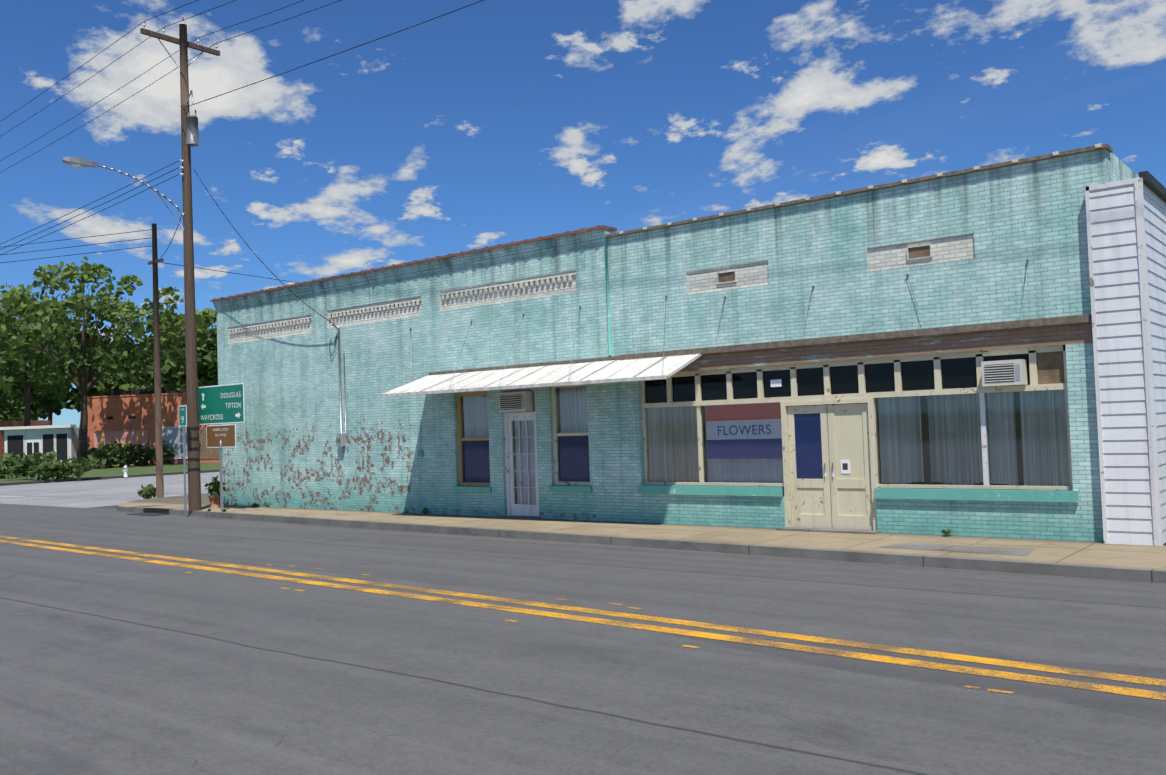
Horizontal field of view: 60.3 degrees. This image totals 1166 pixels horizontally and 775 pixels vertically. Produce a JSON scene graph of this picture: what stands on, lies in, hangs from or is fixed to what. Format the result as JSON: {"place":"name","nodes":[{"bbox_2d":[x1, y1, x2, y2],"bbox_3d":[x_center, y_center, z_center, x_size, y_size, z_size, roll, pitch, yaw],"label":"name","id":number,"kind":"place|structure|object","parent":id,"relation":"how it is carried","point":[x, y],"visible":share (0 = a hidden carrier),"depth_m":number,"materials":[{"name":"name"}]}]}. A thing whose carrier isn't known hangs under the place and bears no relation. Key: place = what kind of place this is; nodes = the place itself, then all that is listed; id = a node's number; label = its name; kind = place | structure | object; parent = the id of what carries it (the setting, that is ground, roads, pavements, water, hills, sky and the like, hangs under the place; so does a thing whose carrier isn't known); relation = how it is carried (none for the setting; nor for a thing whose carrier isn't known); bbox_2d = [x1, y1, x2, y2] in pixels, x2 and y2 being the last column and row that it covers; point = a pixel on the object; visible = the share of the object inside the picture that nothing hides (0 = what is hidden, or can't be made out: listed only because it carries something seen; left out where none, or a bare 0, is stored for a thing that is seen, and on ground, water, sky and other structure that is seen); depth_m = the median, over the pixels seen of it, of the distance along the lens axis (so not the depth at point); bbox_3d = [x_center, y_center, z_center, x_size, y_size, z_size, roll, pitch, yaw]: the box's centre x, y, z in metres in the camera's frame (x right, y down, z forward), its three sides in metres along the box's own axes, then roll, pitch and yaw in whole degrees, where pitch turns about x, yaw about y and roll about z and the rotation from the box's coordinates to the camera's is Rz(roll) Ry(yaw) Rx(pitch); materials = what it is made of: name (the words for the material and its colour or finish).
{"place":"outdoors","nodes":[
{"label":"outdoors","id":0,"kind":"place"},
{"bbox_2d":[0,472,219,507],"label":"cross street","id":1,"kind":"structure","parent":0,"point":[93,493],"depth_m":45.77,"materials":[{"name":"grey asphalt"}]},
{"bbox_2d":[123,465,127,476],"bbox_3d":[-26.388,4.808,57.865,0.320,0.700,0.250,-4,-3,39],"label":"fire hydrant","id":2,"kind":"object","parent":1,"relation":"on","point":[125,470],"visible":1,"depth_m":57.80,"materials":[{"name":"white metal"}]},
{"bbox_2d":[0,462,219,485],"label":"verge grass","id":3,"kind":"structure","parent":0,"point":[113,472],"depth_m":64.36,"materials":[{"name":"plant"}]},
{"bbox_2d":[1,452,44,479],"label":"shrub","id":4,"kind":"object","parent":3,"relation":"on","point":[23,463],"visible":0.94,"depth_m":58.61,"materials":[{"name":"green plant"}]},
{"bbox_2d":[0,420,49,457],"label":"brick building","id":5,"kind":"structure","parent":3,"relation":"on","point":[10,423],"depth_m":105.32,"materials":[{"name":"red brick"}]},
{"bbox_2d":[0,425,78,466],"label":"white shop","id":6,"kind":"structure","parent":3,"relation":"on","point":[61,441],"depth_m":88.83,"materials":[{"name":"paint"}]},
{"bbox_2d":[21,450,59,473],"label":"shrub","id":7,"kind":"object","parent":3,"relation":"on","point":[53,454],"visible":0.12,"depth_m":67.03,"materials":[{"name":"green plant"}]},
{"bbox_2d":[50,455,105,480],"bbox_3d":[-29.277,4.684,58.005,2.202,1.508,3.113,-8,-6,71],"label":"shrub","id":8,"kind":"object","parent":3,"relation":"on","point":[82,465],"visible":0.92,"depth_m":57.89,"materials":[{"name":"green plant"}]},
{"bbox_2d":[87,388,218,465],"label":"red brick building","id":9,"kind":"structure","parent":3,"relation":"on","point":[122,416],"depth_m":84.32,"materials":[{"name":"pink brick"}]},
{"bbox_2d":[0,504,1165,774],"bbox_3d":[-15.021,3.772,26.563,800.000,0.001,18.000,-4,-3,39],"label":"road","id":10,"kind":"structure","parent":0,"point":[114,666],"depth_m":9.69,"materials":[{"name":"grey asphalt"}]},
{"bbox_2d":[0,535,1165,699],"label":"yellow line","id":11,"kind":"object","parent":10,"relation":"on","point":[1055,681],"visible":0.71,"depth_m":10.73,"materials":[{"name":"paint"}]},
{"bbox_2d":[0,0,1165,426],"label":"sky","id":12,"kind":"structure","parent":0,"point":[485,123],"materials":[{"name":"blue"}]},
{"bbox_2d":[116,493,1165,582],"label":"sidewalk","id":13,"kind":"structure","parent":0,"point":[1124,562],"depth_m":17.36,"materials":[{"name":"concrete"}]},
{"bbox_2d":[137,484,155,498],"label":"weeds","id":14,"kind":"object","parent":13,"relation":"on","point":[148,491],"visible":0.96,"depth_m":36.50,"materials":[{"name":"green plant"}]},
{"bbox_2d":[148,223,163,497],"bbox_3d":[-15.493,-1.003,36.564,1.000,10.001,0.260,-4,-3,39],"label":"utility pole","id":15,"kind":"object","parent":13,"relation":"on","point":[154,262],"visible":1,"depth_m":36.49,"materials":[{"name":"brown wood"}]},
{"bbox_2d":[140,17,219,510],"bbox_3d":[-11.543,-3.731,29.609,0.722,14.671,2.500,-4,-3,39],"label":"utility pole","id":16,"kind":"object","parent":13,"relation":"on","point":[189,132],"visible":1,"depth_m":29.55,"materials":[{"name":"brown wood"}]},
{"bbox_2d":[61,156,184,229],"bbox_3d":[-12.860,-5.411,28.346,0.340,1.597,3.560,-4,-3,39],"label":"street light","id":17,"kind":"object","parent":16,"relation":"attached to","point":[76,162],"visible":0.96,"depth_m":27.52,"materials":[{"name":"metal"}]},
{"bbox_2d":[0,0,483,322],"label":"overhead cables","id":18,"kind":"object","parent":16,"relation":"attached to","point":[175,162],"visible":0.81,"depth_m":31.84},
{"bbox_2d":[179,383,244,511],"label":"road signs","id":19,"kind":"object","parent":13,"relation":"on","point":[211,401],"visible":1,"depth_m":28.97,"materials":[{"name":"metal"}]},
{"bbox_2d":[201,414,222,419],"bbox_3d":[-10.812,0.866,29.231,1.184,0.150,0.001,-4,-3,39],"label":"sign lettering","id":20,"kind":"object","parent":19,"relation":"attached to","point":[213,417],"visible":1,"depth_m":29.17},
{"bbox_2d":[225,402,240,407],"bbox_3d":[-9.950,0.506,28.544,0.766,0.150,0.001,-4,-3,39],"label":"sign lettering","id":21,"kind":"object","parent":19,"relation":"attached to","point":[232,404],"visible":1,"depth_m":28.56},
{"bbox_2d":[204,475,226,506],"bbox_3d":[-11.201,3.151,30.613,0.565,0.970,0.691,-3,-2,16],"label":"plant pot","id":22,"kind":"object","parent":13,"relation":"on","point":[213,488],"visible":0.88,"depth_m":30.50,"materials":[{"name":"ceramic"}]},
{"bbox_2d":[208,502,950,535],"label":"pavement weeds","id":23,"kind":"object","parent":13,"relation":"on","point":[944,532],"visible":0.88,"depth_m":25.32,"materials":[{"name":"green plant"}]},
{"bbox_2d":[210,143,1138,541],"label":"building","id":24,"kind":"structure","parent":13,"relation":"on","point":[958,247],"depth_m":21.11,"materials":[{"name":"brick"}]},
{"bbox_2d":[380,353,702,396],"bbox_3d":[-1.218,-0.270,22.198,8.080,0.620,1.629,-4,-3,39],"label":"corrugated awning","id":25,"kind":"object","parent":24,"relation":"attached to","point":[596,370],"visible":0.94,"depth_m":21.90,"materials":[{"name":"white metal"}]},
{"bbox_2d":[384,259,1028,392],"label":"awning tie rods","id":26,"kind":"object","parent":24,"relation":"attached to","point":[907,275],"visible":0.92,"depth_m":20.54,"materials":[{"name":"metal"}]},
{"bbox_2d":[329,236,1090,501],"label":"facade trim","id":27,"kind":"structure","parent":24,"relation":"attached to","point":[991,495],"depth_m":18.31,"materials":[{"name":"brick"}]},
{"bbox_2d":[457,345,1072,533],"bbox_3d":[2.428,1.224,20.528,14.000,3.140,0.850,-4,-3,39],"label":"shopfront joinery","id":28,"kind":"object","parent":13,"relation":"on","point":[819,460],"visible":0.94,"depth_m":18.74,"materials":[{"name":"beige wood"}]},
{"bbox_2d":[718,424,770,434],"bbox_3d":[3.190,0.843,19.915,1.196,0.189,0.001,-4,-3,39],"label":"sign lettering","id":29,"kind":"object","parent":28,"relation":"attached to","point":[746,429],"depth_m":19.87},
{"bbox_2d":[1085,171,1165,545],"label":"white siding building","id":30,"kind":"structure","parent":13,"relation":"on","point":[1126,228],"depth_m":15.47,"materials":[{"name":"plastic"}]},
{"label":"ground","id":31,"kind":"structure","parent":0,"visible":0},
{"bbox_2d":[0,452,19,478],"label":"shrub","id":32,"kind":"object","parent":31,"relation":"on","point":[9,456],"visible":0.52,"depth_m":62.21,"materials":[{"name":"green plant"}]},
{"bbox_2d":[0,360,32,416],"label":"tree","id":33,"kind":"object","parent":31,"relation":"on","point":[8,402],"visible":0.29,"depth_m":117.76,"materials":[{"name":"green plant"}]},
{"bbox_2d":[0,402,65,419],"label":"distant tree","id":34,"kind":"object","parent":31,"relation":"on","point":[37,414],"visible":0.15,"depth_m":189.39,"materials":[{"name":"green plant"}]},
{"bbox_2d":[0,343,97,424],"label":"distant tree","id":35,"kind":"object","parent":31,"relation":"on","point":[51,407],"visible":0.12,"depth_m":131.23,"materials":[{"name":"green plant"}]},
{"bbox_2d":[27,458,73,480],"bbox_3d":[-30.616,4.769,57.646,1.826,1.436,2.234,-4,-3,39],"label":"shrub","id":36,"kind":"object","parent":31,"relation":"on","point":[43,468],"visible":0.88,"depth_m":57.20,"materials":[{"name":"green plant"}]},
{"bbox_2d":[0,287,109,425],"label":"tree","id":37,"kind":"object","parent":31,"relation":"on","point":[25,394],"visible":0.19,"depth_m":96.59,"materials":[{"name":"green plant"}]},
{"bbox_2d":[0,256,213,466],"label":"oak tree","id":38,"kind":"object","parent":31,"relation":"on","point":[77,361],"visible":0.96,"depth_m":76.30,"materials":[{"name":"green plant"}]},
{"bbox_2d":[68,336,146,401],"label":"distant tree","id":39,"kind":"object","parent":31,"relation":"on","point":[100,393],"visible":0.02,"depth_m":151.70,"materials":[{"name":"green plant"}]},
{"bbox_2d":[82,440,175,468],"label":"hedge","id":40,"kind":"object","parent":31,"relation":"on","point":[121,456],"visible":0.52,"depth_m":80.33,"materials":[{"name":"green plant"}]},
{"bbox_2d":[91,360,183,395],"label":"distant tree","id":41,"kind":"object","parent":31,"relation":"on","point":[113,383],"visible":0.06,"depth_m":132.88,"materials":[{"name":"green plant"}]},
{"bbox_2d":[124,308,217,391],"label":"tree","id":42,"kind":"object","parent":31,"relation":"on","point":[207,366],"visible":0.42,"depth_m":106.55,"materials":[{"name":"green plant"}]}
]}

